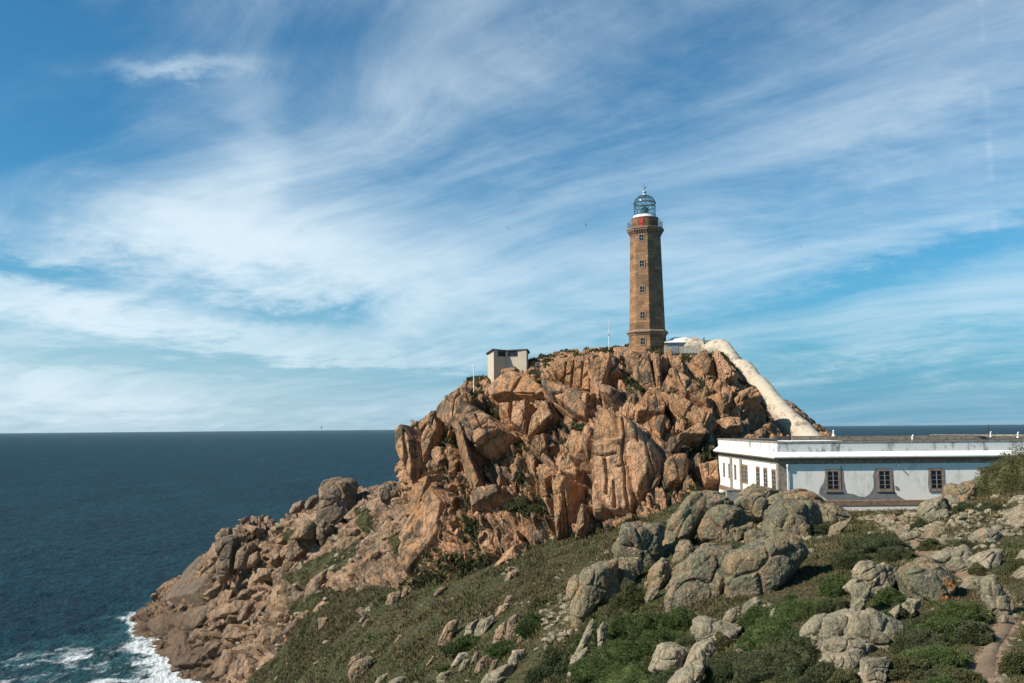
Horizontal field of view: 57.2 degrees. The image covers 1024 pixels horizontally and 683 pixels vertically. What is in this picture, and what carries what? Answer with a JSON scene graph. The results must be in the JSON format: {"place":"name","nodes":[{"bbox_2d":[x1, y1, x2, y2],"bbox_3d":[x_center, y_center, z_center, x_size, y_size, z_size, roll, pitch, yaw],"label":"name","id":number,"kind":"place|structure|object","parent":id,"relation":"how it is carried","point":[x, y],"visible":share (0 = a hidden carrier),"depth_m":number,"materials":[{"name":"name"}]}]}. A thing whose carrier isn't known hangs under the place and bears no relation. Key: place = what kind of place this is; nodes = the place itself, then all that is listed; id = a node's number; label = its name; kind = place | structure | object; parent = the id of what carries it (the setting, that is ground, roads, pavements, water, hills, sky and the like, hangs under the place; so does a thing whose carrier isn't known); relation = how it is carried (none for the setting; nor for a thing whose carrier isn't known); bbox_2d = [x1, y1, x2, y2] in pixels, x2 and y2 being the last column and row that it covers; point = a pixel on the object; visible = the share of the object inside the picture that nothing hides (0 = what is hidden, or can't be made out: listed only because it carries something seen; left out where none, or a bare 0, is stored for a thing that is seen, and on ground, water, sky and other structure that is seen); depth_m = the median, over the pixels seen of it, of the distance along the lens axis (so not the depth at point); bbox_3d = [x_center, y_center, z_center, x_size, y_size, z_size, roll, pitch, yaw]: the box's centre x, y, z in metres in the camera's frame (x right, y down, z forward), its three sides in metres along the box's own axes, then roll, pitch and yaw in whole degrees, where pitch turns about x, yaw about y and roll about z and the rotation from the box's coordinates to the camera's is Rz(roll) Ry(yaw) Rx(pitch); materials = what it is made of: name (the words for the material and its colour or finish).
{"place":"outdoors","nodes":[
{"label":"outdoors","id":0,"kind":"place"},
{"bbox_2d":[0,425,1023,682],"bbox_3d":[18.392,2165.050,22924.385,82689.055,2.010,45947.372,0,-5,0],"label":"sea","id":1,"kind":"structure","parent":0,"point":[104,537],"depth_m":830.79,"materials":[{"name":"liquid"}]},
{"bbox_2d":[0,0,1023,432],"label":"sky","id":2,"kind":"structure","parent":0,"point":[216,215],"materials":[{"name":"blue"}]},
{"bbox_2d":[129,481,1023,682],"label":"headland","id":3,"kind":"structure","parent":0,"point":[189,609],"depth_m":207.36,"materials":[{"name":"stone"}]},
{"bbox_2d":[216,557,233,584],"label":"boulder","id":4,"kind":"object","parent":3,"relation":"on","point":[223,574],"visible":0.81,"depth_m":269.31,"materials":[{"name":"stone"}]},
{"bbox_2d":[215,534,241,574],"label":"boulder","id":5,"kind":"object","parent":3,"relation":"on","point":[227,548],"visible":0.89,"depth_m":270.89,"materials":[{"name":"stone"}]},
{"bbox_2d":[234,542,255,569],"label":"boulder","id":6,"kind":"object","parent":3,"relation":"on","point":[244,553],"visible":0.85,"depth_m":268.61,"materials":[{"name":"stone"}]},
{"bbox_2d":[285,538,316,561],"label":"boulder","id":7,"kind":"object","parent":3,"relation":"on","point":[297,550],"visible":0.66,"depth_m":223.79,"materials":[{"name":"stone"}]},
{"bbox_2d":[290,520,316,539],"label":"boulder","id":8,"kind":"object","parent":3,"relation":"on","point":[305,529],"visible":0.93,"depth_m":220.48,"materials":[{"name":"stone"}]},
{"bbox_2d":[303,568,328,602],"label":"boulder","id":9,"kind":"object","parent":3,"relation":"on","point":[317,582],"visible":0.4,"depth_m":192.09,"materials":[{"name":"stone"}]},
{"bbox_2d":[316,520,334,545],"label":"boulder","id":10,"kind":"object","parent":3,"relation":"on","point":[325,529],"visible":0.87,"depth_m":218.56,"materials":[{"name":"stone"}]},
{"bbox_2d":[316,497,357,524],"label":"boulder","id":11,"kind":"object","parent":3,"relation":"on","point":[335,511],"visible":0.59,"depth_m":225.74,"materials":[{"name":"stone"}]},
{"bbox_2d":[319,477,358,499],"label":"boulder","id":12,"kind":"object","parent":11,"relation":"on","point":[339,487],"visible":0.91,"depth_m":227.57,"materials":[{"name":"stone"}]},
{"bbox_2d":[348,656,373,682],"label":"boulder","id":13,"kind":"object","parent":3,"relation":"on","point":[358,667],"visible":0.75,"depth_m":103.12,"materials":[{"name":"stone"}]},
{"bbox_2d":[379,481,399,502],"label":"boulder","id":14,"kind":"object","parent":3,"relation":"on","point":[388,490],"visible":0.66,"depth_m":202.13,"materials":[{"name":"stone"}]},
{"bbox_2d":[438,619,458,645],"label":"boulder","id":15,"kind":"object","parent":3,"relation":"on","point":[450,629],"visible":0.94,"depth_m":83.62,"materials":[{"name":"beige stone"}]},
{"bbox_2d":[440,633,480,654],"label":"shrub","id":16,"kind":"object","parent":3,"relation":"on","point":[465,642],"visible":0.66,"depth_m":77.69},
{"bbox_2d":[473,615,494,635],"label":"boulder","id":17,"kind":"object","parent":3,"relation":"on","point":[483,626],"visible":0.96,"depth_m":78.88,"materials":[{"name":"stone"}]},
{"bbox_2d":[481,663,515,682],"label":"boulder","id":18,"kind":"object","parent":3,"relation":"on","point":[501,674],"visible":0.98,"depth_m":59.20,"materials":[{"name":"stone"}]},
{"bbox_2d":[485,639,517,659],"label":"shrub","id":19,"kind":"object","parent":3,"relation":"on","point":[500,649],"visible":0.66,"depth_m":65.19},
{"bbox_2d":[505,614,521,639],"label":"boulder","id":20,"kind":"object","parent":3,"relation":"on","point":[511,624],"visible":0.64,"depth_m":68.78,"materials":[{"name":"beige stone"}]},
{"bbox_2d":[513,612,544,640],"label":"shrub","id":21,"kind":"object","parent":3,"relation":"on","point":[527,626],"visible":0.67,"depth_m":64.07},
{"bbox_2d":[522,662,553,682],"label":"shrub","id":22,"kind":"object","parent":3,"relation":"on","point":[539,672],"visible":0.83,"depth_m":52.44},
{"bbox_2d":[540,647,570,671],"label":"shrub","id":23,"kind":"object","parent":3,"relation":"on","point":[552,656],"visible":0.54,"depth_m":53.44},
{"bbox_2d":[145,491,1023,682],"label":"scree","id":24,"kind":"structure","parent":3,"relation":"on","point":[958,519],"depth_m":60.57,"materials":[{"name":"stone"}]},
{"bbox_2d":[575,619,593,652],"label":"boulder","id":25,"kind":"object","parent":3,"relation":"on","point":[586,639],"visible":0.92,"depth_m":48.79,"materials":[{"name":"stone"}]},
{"bbox_2d":[564,652,608,682],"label":"shrub","id":26,"kind":"object","parent":3,"relation":"on","point":[583,670],"visible":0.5,"depth_m":43.32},
{"bbox_2d":[566,558,618,628],"bbox_3d":[4.782,16.020,58.544,3.060,4.869,3.692,-5,-7,42],"label":"boulder","id":27,"kind":"object","parent":3,"relation":"on","point":[586,592],"visible":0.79,"depth_m":57.75,"materials":[{"name":"stone"}]},
{"bbox_2d":[593,622,606,652],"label":"boulder","id":28,"kind":"object","parent":3,"relation":"on","point":[601,635],"visible":0.55,"depth_m":48.82,"materials":[{"name":"stone"}]},
{"bbox_2d":[590,638,645,669],"bbox_3d":[5.486,14.850,43.734,3.949,2.084,3.063,0,-5,0],"label":"shrub","id":29,"kind":"object","parent":3,"relation":"on","point":[614,652],"visible":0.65,"depth_m":43.04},
{"bbox_2d":[606,613,638,641],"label":"shrub","id":30,"kind":"object","parent":3,"relation":"on","point":[618,625],"visible":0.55,"depth_m":49.45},
{"bbox_2d":[597,659,656,682],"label":"shrub","id":31,"kind":"object","parent":3,"relation":"on","point":[635,672],"visible":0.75,"depth_m":38.46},
{"bbox_2d":[608,577,647,615],"bbox_3d":[6.893,15.369,55.064,2.809,2.921,2.436,4,-7,-41],"label":"shrub","id":32,"kind":"object","parent":3,"relation":"on","point":[628,598],"visible":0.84,"depth_m":54.54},
{"bbox_2d":[617,557,643,584],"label":"boulder","id":33,"kind":"object","parent":3,"relation":"on","point":[630,568],"visible":0.63,"depth_m":59.78,"materials":[{"name":"stone"}]},
{"bbox_2d":[246,491,1023,682],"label":"heath","id":34,"kind":"object","parent":3,"relation":"on","point":[308,645],"visible":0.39,"depth_m":87.52,"materials":[{"name":"green plant"}]},
{"bbox_2d":[612,521,664,566],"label":"boulder","id":35,"kind":"object","parent":3,"relation":"on","point":[642,541],"visible":0.78,"depth_m":66.64,"materials":[{"name":"stone"}]},
{"bbox_2d":[626,611,670,639],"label":"shrub","id":36,"kind":"object","parent":3,"relation":"on","point":[644,621],"visible":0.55,"depth_m":47.00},
{"bbox_2d":[644,557,671,589],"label":"boulder","id":37,"kind":"object","parent":3,"relation":"on","point":[659,573],"visible":0.79,"depth_m":56.34,"materials":[{"name":"stone"}]},
{"bbox_2d":[635,628,685,656],"bbox_3d":[7.058,14.076,42.995,2.639,1.954,2.483,1,-5,-13],"label":"shrub","id":38,"kind":"object","parent":3,"relation":"on","point":[649,641],"visible":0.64,"depth_m":42.70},
{"bbox_2d":[645,666,679,682],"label":"shrub","id":39,"kind":"object","parent":3,"relation":"on","point":[666,675],"visible":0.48,"depth_m":35.42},
{"bbox_2d":[648,642,688,674],"bbox_3d":[6.234,12.661,37.368,1.635,1.345,1.574,0,-5,0],"label":"boulder","id":40,"kind":"object","parent":3,"relation":"on","point":[666,655],"visible":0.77,"depth_m":36.95,"materials":[{"name":"stone"}]},
{"bbox_2d":[657,602,703,632],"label":"shrub","id":41,"kind":"object","parent":3,"relation":"on","point":[677,619],"visible":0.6,"depth_m":44.57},
{"bbox_2d":[671,540,695,562],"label":"boulder","id":42,"kind":"object","parent":3,"relation":"on","point":[685,548],"visible":0.59,"depth_m":62.76,"materials":[{"name":"stone"}]},
{"bbox_2d":[661,491,706,557],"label":"boulder","id":43,"kind":"object","parent":3,"relation":"on","point":[683,521],"visible":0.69,"depth_m":69.11,"materials":[{"name":"stone"}]},
{"bbox_2d":[668,659,704,682],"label":"boulder","id":44,"kind":"object","parent":3,"relation":"on","point":[692,672],"visible":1,"depth_m":33.07,"materials":[{"name":"stone"}]},
{"bbox_2d":[664,545,734,611],"bbox_3d":[10.156,13.066,50.733,4.024,4.271,3.809,0,-5,0],"label":"boulder","id":45,"kind":"object","parent":3,"relation":"on","point":[698,574],"visible":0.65,"depth_m":49.51,"materials":[{"name":"stone"}]},
{"bbox_2d":[683,639,715,665],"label":"boulder","id":46,"kind":"object","parent":3,"relation":"on","point":[703,650],"visible":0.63,"depth_m":36.61,"materials":[{"name":"stone"}]},
{"bbox_2d":[691,490,734,512],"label":"boulder","id":47,"kind":"object","parent":3,"relation":"on","point":[713,498],"visible":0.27,"depth_m":75.03,"materials":[{"name":"stone"}]},
{"bbox_2d":[690,615,742,641],"bbox_3d":[8.639,12.236,39.661,2.019,1.337,2.139,-5,-7,41],"label":"boulder","id":48,"kind":"object","parent":3,"relation":"on","point":[704,627],"visible":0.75,"depth_m":39.12,"materials":[{"name":"stone"}]},
{"bbox_2d":[702,651,744,682],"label":"shrub","id":49,"kind":"object","parent":3,"relation":"on","point":[718,667],"visible":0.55,"depth_m":33.31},
{"bbox_2d":[710,631,737,651],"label":"shrub","id":50,"kind":"object","parent":3,"relation":"on","point":[723,642],"visible":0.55,"depth_m":38.47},
{"bbox_2d":[696,504,754,543],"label":"boulder","id":51,"kind":"object","parent":3,"relation":"on","point":[718,522],"visible":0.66,"depth_m":68.05,"materials":[{"name":"stone"}]},
{"bbox_2d":[722,521,753,541],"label":"boulder","id":52,"kind":"object","parent":3,"relation":"on","point":[735,533],"visible":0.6,"depth_m":67.24,"materials":[{"name":"stone"}]},
{"bbox_2d":[734,492,768,521],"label":"boulder","id":53,"kind":"object","parent":3,"relation":"on","point":[755,504],"visible":0.89,"depth_m":72.95,"materials":[{"name":"stone"}]},
{"bbox_2d":[735,605,767,634],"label":"shrub","id":54,"kind":"object","parent":3,"relation":"on","point":[750,615],"visible":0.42,"depth_m":39.91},
{"bbox_2d":[732,649,779,682],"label":"shrub","id":55,"kind":"object","parent":3,"relation":"on","point":[757,668],"visible":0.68,"depth_m":31.02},
{"bbox_2d":[739,483,781,497],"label":"boulder","id":56,"kind":"object","parent":3,"relation":"on","point":[767,492],"visible":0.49,"depth_m":78.18,"materials":[{"name":"stone"}]},
{"bbox_2d":[721,531,807,598],"bbox_3d":[13.167,12.103,49.028,4.625,4.311,3.711,0,-5,0],"label":"boulder","id":57,"kind":"object","parent":3,"relation":"on","point":[765,565],"visible":0.75,"depth_m":47.68,"materials":[{"name":"stone"}]},
{"bbox_2d":[735,614,800,652],"bbox_3d":[10.138,11.509,36.127,2.941,1.880,2.850,-3,-6,26],"label":"shrub","id":58,"kind":"object","parent":3,"relation":"on","point":[769,630],"visible":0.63,"depth_m":35.74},
{"bbox_2d":[759,498,822,536],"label":"boulder","id":59,"kind":"object","parent":3,"relation":"on","point":[800,517],"visible":0.65,"depth_m":65.90,"materials":[{"name":"stone"}]},
{"bbox_2d":[761,599,820,622],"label":"shrub","id":60,"kind":"object","parent":3,"relation":"on","point":[790,611],"visible":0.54,"depth_m":38.82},
{"bbox_2d":[770,627,824,682],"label":"shrub","id":61,"kind":"object","parent":3,"relation":"on","point":[798,654],"visible":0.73,"depth_m":30.12,"materials":[{"name":"plant"}]},
{"bbox_2d":[766,488,829,508],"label":"boulder","id":62,"kind":"object","parent":3,"relation":"on","point":[797,494],"visible":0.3,"depth_m":74.52,"materials":[{"name":"stone"}]},
{"bbox_2d":[794,660,837,682],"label":"shrub","id":63,"kind":"object","parent":3,"relation":"on","point":[821,672],"visible":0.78,"depth_m":28.08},
{"bbox_2d":[799,608,856,649],"bbox_3d":[11.224,10.418,33.168,2.205,1.901,1.660,-3,-6,27],"label":"boulder","id":64,"kind":"object","parent":3,"relation":"on","point":[821,629],"visible":0.4,"depth_m":32.77,"materials":[{"name":"stone"}]},
{"bbox_2d":[811,597,849,613],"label":"shrub","id":65,"kind":"object","parent":3,"relation":"on","point":[826,606],"visible":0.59,"depth_m":38.55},
{"bbox_2d":[815,573,851,598],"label":"shrub","id":66,"kind":"object","parent":3,"relation":"on","point":[830,585],"visible":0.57,"depth_m":43.49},
{"bbox_2d":[817,502,852,522],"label":"boulder","id":67,"kind":"object","parent":3,"relation":"on","point":[832,511],"visible":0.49,"depth_m":69.93,"materials":[{"name":"stone"}]},
{"bbox_2d":[817,651,862,668],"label":"boulder","id":68,"kind":"object","parent":3,"relation":"on","point":[847,660],"visible":0.52,"depth_m":29.69,"materials":[{"name":"stone"}]},
{"bbox_2d":[827,668,862,682],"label":"shrub","id":69,"kind":"object","parent":3,"relation":"on","point":[840,675],"visible":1,"depth_m":27.35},
{"bbox_2d":[821,636,876,656],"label":"boulder","id":70,"kind":"object","parent":3,"relation":"on","point":[838,644],"visible":0.57,"depth_m":31.30,"materials":[{"name":"stone"}]},
{"bbox_2d":[827,549,876,571],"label":"shrub","id":71,"kind":"object","parent":3,"relation":"on","point":[842,560],"visible":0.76,"depth_m":48.81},
{"bbox_2d":[850,582,871,610],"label":"boulder","id":72,"kind":"object","parent":3,"relation":"on","point":[860,592],"visible":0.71,"depth_m":37.77,"materials":[{"name":"stone"}]},
{"bbox_2d":[851,560,882,586],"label":"boulder","id":73,"kind":"object","parent":3,"relation":"on","point":[868,571],"visible":0.76,"depth_m":41.16,"materials":[{"name":"stone"}]},
{"bbox_2d":[713,434,1023,510],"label":"white building","id":74,"kind":"structure","parent":3,"relation":"on","point":[874,472],"depth_m":82.31,"materials":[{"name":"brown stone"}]},
{"bbox_2d":[825,469,841,491],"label":"window","id":75,"kind":"structure","parent":74,"relation":"in","point":[833,476],"depth_m":82.18,"materials":[{"name":"stone"}]},
{"bbox_2d":[877,469,893,491],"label":"window","id":76,"kind":"structure","parent":74,"relation":"in","point":[884,476],"depth_m":82.18,"materials":[{"name":"stone"}]},
{"bbox_2d":[928,468,944,490],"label":"window","id":77,"kind":"structure","parent":74,"relation":"in","point":[936,475],"depth_m":82.18,"materials":[{"name":"stone"}]},
{"bbox_2d":[858,656,889,682],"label":"boulder","id":78,"kind":"object","parent":3,"relation":"on","point":[873,669],"visible":0.97,"depth_m":27.33,"materials":[{"name":"stone"}]},
{"bbox_2d":[844,607,904,648],"bbox_3d":[12.425,10.109,32.325,2.304,1.864,1.640,0,-5,0],"label":"boulder","id":79,"kind":"object","parent":3,"relation":"on","point":[875,627],"visible":0.66,"depth_m":31.95,"materials":[{"name":"stone"}]},
{"bbox_2d":[841,531,912,553],"bbox_3d":[20.276,11.705,52.363,4.359,2.184,3.592,0,-5,0],"label":"shrub","id":80,"kind":"object","parent":3,"relation":"on","point":[873,542],"visible":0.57,"depth_m":51.68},
{"bbox_2d":[870,562,897,595],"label":"boulder","id":81,"kind":"object","parent":3,"relation":"on","point":[887,574],"visible":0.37,"depth_m":41.11,"materials":[{"name":"stone"}]},
{"bbox_2d":[871,586,907,606],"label":"shrub","id":82,"kind":"object","parent":3,"relation":"on","point":[887,596],"visible":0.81,"depth_m":38.64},
{"bbox_2d":[875,545,918,561],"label":"shrub","id":83,"kind":"object","parent":3,"relation":"on","point":[892,553],"visible":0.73,"depth_m":48.72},
{"bbox_2d":[887,657,929,681],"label":"shrub","id":84,"kind":"object","parent":3,"relation":"on","point":[902,668],"visible":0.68,"depth_m":27.45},
{"bbox_2d":[889,627,952,653],"bbox_3d":[13.536,10.052,30.993,1.955,1.127,1.808,-4,-6,31],"label":"shrub","id":85,"kind":"object","parent":3,"relation":"on","point":[905,638],"visible":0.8,"depth_m":30.86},
{"bbox_2d":[895,556,955,602],"bbox_3d":[17.392,10.329,39.660,2.161,2.415,2.803,0,-5,0],"label":"boulder","id":86,"kind":"object","parent":3,"relation":"on","point":[923,578],"visible":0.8,"depth_m":38.78,"materials":[{"name":"stone"}]},
{"bbox_2d":[915,537,944,551],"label":"shrub","id":87,"kind":"object","parent":3,"relation":"on","point":[930,544],"visible":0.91,"depth_m":51.18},
{"bbox_2d":[917,495,948,517],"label":"boulder","id":88,"kind":"object","parent":3,"relation":"on","point":[926,507],"visible":0.61,"depth_m":64.67,"materials":[{"name":"stone"}]},
{"bbox_2d":[899,643,972,668],"bbox_3d":[13.006,9.834,28.424,2.186,1.156,1.933,0,-5,0],"label":"shrub","id":89,"kind":"object","parent":3,"relation":"on","point":[935,654],"visible":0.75,"depth_m":28.18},
{"bbox_2d":[917,615,960,643],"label":"shrub","id":90,"kind":"object","parent":3,"relation":"on","point":[941,625],"visible":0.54,"depth_m":31.79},
{"bbox_2d":[931,544,974,573],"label":"boulder","id":91,"kind":"object","parent":3,"relation":"on","point":[954,560],"visible":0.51,"depth_m":44.59,"materials":[{"name":"stone"}]},
{"bbox_2d":[938,667,987,682],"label":"shrub","id":92,"kind":"object","parent":3,"relation":"on","point":[965,676],"visible":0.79,"depth_m":25.79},
{"bbox_2d":[947,479,981,501],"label":"boulder","id":93,"kind":"object","parent":3,"relation":"on","point":[965,490],"visible":0.52,"depth_m":74.09,"materials":[{"name":"stone"}]},
{"bbox_2d":[934,600,997,622],"bbox_3d":[16.552,10.167,34.288,2.333,1.396,1.726,0,-5,0],"label":"shrub","id":94,"kind":"object","parent":3,"relation":"on","point":[947,609],"visible":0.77,"depth_m":34.00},
{"bbox_2d":[958,576,985,590],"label":"boulder","id":95,"kind":"object","parent":3,"relation":"on","point":[969,582],"visible":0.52,"depth_m":40.43,"materials":[{"name":"stone"}]},
{"bbox_2d":[951,619,997,645],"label":"shrub","id":96,"kind":"object","parent":3,"relation":"on","point":[972,631],"visible":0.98,"depth_m":31.16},
{"bbox_2d":[968,527,1000,542],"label":"boulder","id":97,"kind":"object","parent":3,"relation":"on","point":[981,535],"visible":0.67,"depth_m":50.67,"materials":[{"name":"stone"}]},
{"bbox_2d":[968,548,1003,569],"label":"boulder","id":98,"kind":"object","parent":3,"relation":"on","point":[989,559],"visible":0.69,"depth_m":44.06,"materials":[{"name":"stone"}]},
{"bbox_2d":[971,451,1013,497],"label":"shrub","id":99,"kind":"object","parent":3,"relation":"on","point":[994,480],"visible":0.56,"depth_m":66.51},
{"bbox_2d":[980,575,1010,616],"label":"boulder","id":100,"kind":"object","parent":3,"relation":"on","point":[995,599],"visible":0.76,"depth_m":35.05,"materials":[{"name":"stone"}]},
{"bbox_2d":[997,648,1023,675],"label":"shrub","id":101,"kind":"object","parent":3,"relation":"on","point":[1012,662],"visible":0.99,"depth_m":26.81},
{"bbox_2d":[1007,445,1023,493],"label":"shrub","id":102,"kind":"object","parent":3,"relation":"on","point":[1016,475],"visible":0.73,"depth_m":65.22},
{"bbox_2d":[394,346,836,590],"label":"hill","id":103,"kind":"structure","parent":0,"point":[630,469],"depth_m":125.45,"materials":[{"name":"stone"}]},
{"bbox_2d":[486,349,529,382],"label":"lookout hut","id":104,"kind":"object","parent":103,"relation":"on","point":[499,360],"visible":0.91,"depth_m":151.06,"materials":[{"name":"paint"}]},
{"bbox_2d":[397,340,769,592],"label":"ledge plants","id":105,"kind":"object","parent":103,"relation":"on","point":[703,450],"visible":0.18,"depth_m":123.14,"materials":[{"name":"plant"}]},
{"bbox_2d":[626,187,667,353],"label":"lighthouse","id":106,"kind":"object","parent":103,"relation":"on","point":[645,231],"visible":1,"depth_m":145.54,"materials":[{"name":"brown stone"}]},
{"bbox_2d":[663,337,686,353],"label":"entrance lodge","id":107,"kind":"structure","parent":103,"relation":"on","point":[675,344],"depth_m":144.11,"materials":[{"name":"grey paint"}]},
{"bbox_2d":[684,337,820,435],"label":"covered passage","id":108,"kind":"object","parent":103,"relation":"on","point":[788,419],"visible":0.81,"depth_m":130.87,"materials":[{"name":"paint"}]},
{"bbox_2d":[863,516,1014,678],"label":"path","id":109,"kind":"structure","parent":0,"point":[985,663],"depth_m":31.20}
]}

